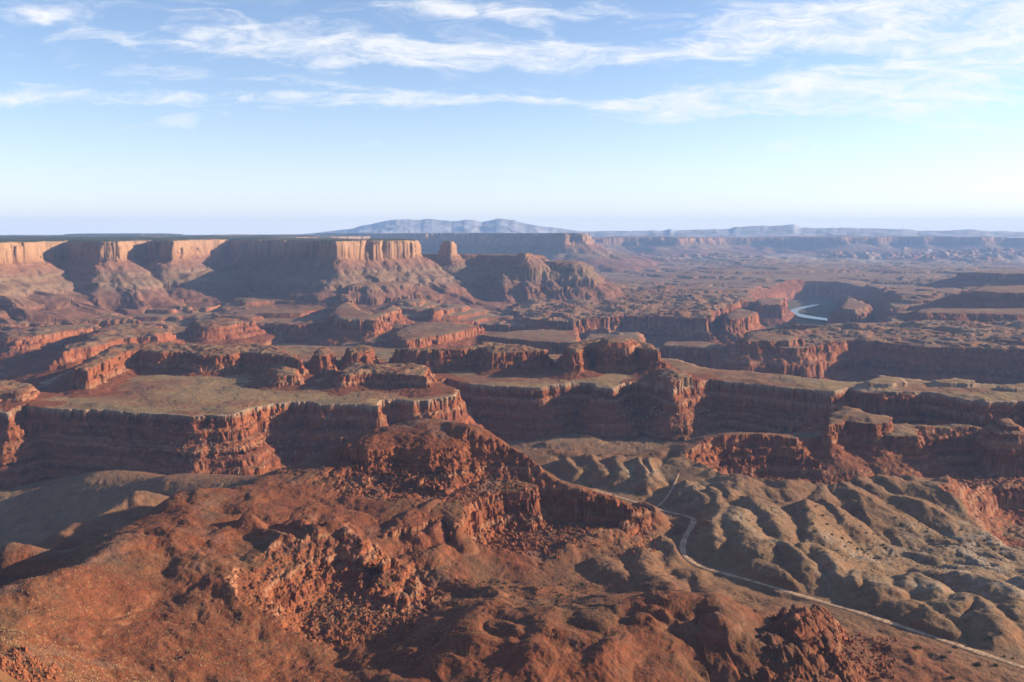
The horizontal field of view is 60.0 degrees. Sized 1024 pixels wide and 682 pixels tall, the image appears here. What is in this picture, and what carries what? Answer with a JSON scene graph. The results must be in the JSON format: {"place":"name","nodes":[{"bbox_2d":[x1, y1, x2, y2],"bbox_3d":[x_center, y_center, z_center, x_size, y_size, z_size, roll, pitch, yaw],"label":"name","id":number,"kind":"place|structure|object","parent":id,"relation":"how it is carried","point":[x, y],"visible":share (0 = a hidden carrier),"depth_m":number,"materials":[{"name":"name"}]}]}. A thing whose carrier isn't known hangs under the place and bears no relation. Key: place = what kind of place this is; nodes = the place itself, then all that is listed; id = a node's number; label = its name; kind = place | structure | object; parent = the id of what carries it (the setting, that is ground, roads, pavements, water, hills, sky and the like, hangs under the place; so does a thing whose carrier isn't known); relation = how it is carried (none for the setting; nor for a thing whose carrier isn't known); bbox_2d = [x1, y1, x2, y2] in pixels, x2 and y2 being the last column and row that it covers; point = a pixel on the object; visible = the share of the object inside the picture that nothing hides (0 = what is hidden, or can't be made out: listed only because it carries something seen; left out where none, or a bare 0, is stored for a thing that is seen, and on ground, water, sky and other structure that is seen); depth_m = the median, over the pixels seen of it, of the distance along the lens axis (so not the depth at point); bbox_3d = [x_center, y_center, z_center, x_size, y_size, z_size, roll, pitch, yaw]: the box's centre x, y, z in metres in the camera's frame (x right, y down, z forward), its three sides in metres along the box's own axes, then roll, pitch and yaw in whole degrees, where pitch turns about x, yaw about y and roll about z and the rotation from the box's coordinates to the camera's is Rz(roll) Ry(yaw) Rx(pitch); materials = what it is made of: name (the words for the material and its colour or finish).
{"place":"outdoors","nodes":[
{"label":"outdoors","id":0,"kind":"place"},
{"bbox_2d":[0,233,626,330],"bbox_3d":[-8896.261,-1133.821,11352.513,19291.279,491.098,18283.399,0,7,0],"label":"plateau hill","id":1,"kind":"structure","parent":0,"point":[65,278],"depth_m":4869.76,"materials":[{"name":"stone"}]},
{"bbox_2d":[0,302,723,411],"bbox_3d":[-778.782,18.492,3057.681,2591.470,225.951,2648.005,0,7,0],"label":"red rock hills","id":2,"kind":"structure","parent":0,"point":[91,350],"depth_m":2293.26,"materials":[{"name":"stone"}]},
{"bbox_2d":[304,219,583,234],"bbox_3d":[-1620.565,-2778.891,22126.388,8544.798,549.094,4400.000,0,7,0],"label":"mountains","id":3,"kind":"structure","parent":0,"point":[445,226],"depth_m":21601.78,"materials":[{"name":"stone"}]},
{"bbox_2d":[0,418,985,681],"bbox_3d":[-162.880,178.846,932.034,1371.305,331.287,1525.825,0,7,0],"label":"red foreground hill","id":4,"kind":"structure","parent":0,"point":[436,466],"depth_m":858.78,"materials":[{"name":"stone"}]},
{"bbox_2d":[0,470,692,681],"bbox_3d":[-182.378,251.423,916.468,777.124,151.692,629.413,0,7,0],"label":"sagebrush scrub","id":5,"kind":"object","parent":4,"relation":"on","point":[135,665],"visible":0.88,"depth_m":790.19,"materials":[{"name":"green plant"}]},
{"bbox_2d":[0,469,693,681],"bbox_3d":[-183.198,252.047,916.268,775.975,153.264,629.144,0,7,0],"label":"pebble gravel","id":6,"kind":"structure","parent":4,"relation":"on","point":[290,615],"depth_m":792.75,"materials":[{"name":"red stone"}]},
{"bbox_2d":[0,399,897,681],"bbox_3d":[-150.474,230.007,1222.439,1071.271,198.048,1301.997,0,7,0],"label":"rock rubble","id":7,"kind":"object","parent":4,"relation":"on","point":[18,665],"visible":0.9,"depth_m":878.62,"materials":[{"name":"brown stone"}]},
{"bbox_2d":[0,406,1023,681],"bbox_3d":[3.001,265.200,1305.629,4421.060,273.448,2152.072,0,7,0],"label":"ground","id":8,"kind":"structure","parent":0,"point":[90,504],"depth_m":1325.09,"materials":[{"name":"stone"}]},
{"bbox_2d":[7,349,1020,596],"bbox_3d":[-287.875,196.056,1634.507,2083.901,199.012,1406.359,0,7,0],"label":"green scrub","id":9,"kind":"object","parent":8,"relation":"on","point":[755,537],"visible":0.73,"depth_m":1185.02,"materials":[{"name":"green plant"}]},
{"bbox_2d":[534,411,1023,676],"bbox_3d":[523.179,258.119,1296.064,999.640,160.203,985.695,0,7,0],"label":"desert scrub","id":10,"kind":"object","parent":8,"relation":"on","point":[791,556],"visible":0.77,"depth_m":1103.28,"materials":[{"name":"green plant"}]},
{"bbox_2d":[0,287,1023,490],"bbox_3d":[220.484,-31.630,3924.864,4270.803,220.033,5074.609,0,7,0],"label":"canyon cliffs","id":11,"kind":"structure","parent":0,"point":[130,428],"depth_m":1988.86,"materials":[{"name":"stone"}]},
{"bbox_2d":[170,389,744,473],"bbox_3d":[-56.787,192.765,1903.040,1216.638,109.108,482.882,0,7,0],"label":"talus rubble","id":12,"kind":"object","parent":11,"relation":"on","point":[484,420],"visible":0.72,"depth_m":1965.70,"materials":[{"name":"stone"}]},
{"bbox_2d":[0,247,1023,377],"bbox_3d":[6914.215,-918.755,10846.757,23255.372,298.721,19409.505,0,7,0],"label":"lowland terrain","id":13,"kind":"structure","parent":0,"point":[887,287],"depth_m":6971.24,"materials":[{"name":"stone"}]},
{"bbox_2d":[0,0,1023,237],"label":"sky","id":14,"kind":"structure","parent":0,"point":[186,117],"materials":[{"name":"blue"}]},
{"bbox_2d":[656,474,678,506],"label":"path","id":15,"kind":"structure","parent":0,"point":[670,491],"depth_m":1385.52,"materials":[{"name":"beige soil"}]},
{"bbox_2d":[333,233,1023,271],"bbox_3d":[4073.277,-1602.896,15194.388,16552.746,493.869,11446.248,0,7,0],"label":"plateau hill","id":16,"kind":"structure","parent":0,"point":[612,253],"depth_m":15644.37,"materials":[{"name":"brown stone"}]},
{"bbox_2d":[561,224,1023,237],"bbox_3d":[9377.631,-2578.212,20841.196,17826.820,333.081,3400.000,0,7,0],"label":"horizon hills","id":17,"kind":"structure","parent":0,"point":[781,230],"depth_m":20329.85,"materials":[{"name":"stone"}]},
{"bbox_2d":[562,480,1023,668],"bbox_3d":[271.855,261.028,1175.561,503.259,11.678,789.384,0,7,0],"label":"road","id":18,"kind":"structure","parent":0,"point":[683,541],"depth_m":986.63,"materials":[{"name":"soil"}]},
{"bbox_2d":[790,304,828,319],"bbox_3d":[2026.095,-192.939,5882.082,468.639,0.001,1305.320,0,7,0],"label":"river","id":19,"kind":"structure","parent":0,"point":[795,310],"depth_m":5765.00,"materials":[{"name":"blue liquid"}]},
{"bbox_2d":[659,270,1023,384],"bbox_3d":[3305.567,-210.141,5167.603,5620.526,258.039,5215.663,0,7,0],"label":"shaded mesa hill","id":20,"kind":"structure","parent":0,"point":[981,343],"depth_m":3267.14,"materials":[{"name":"stone"}]}
]}

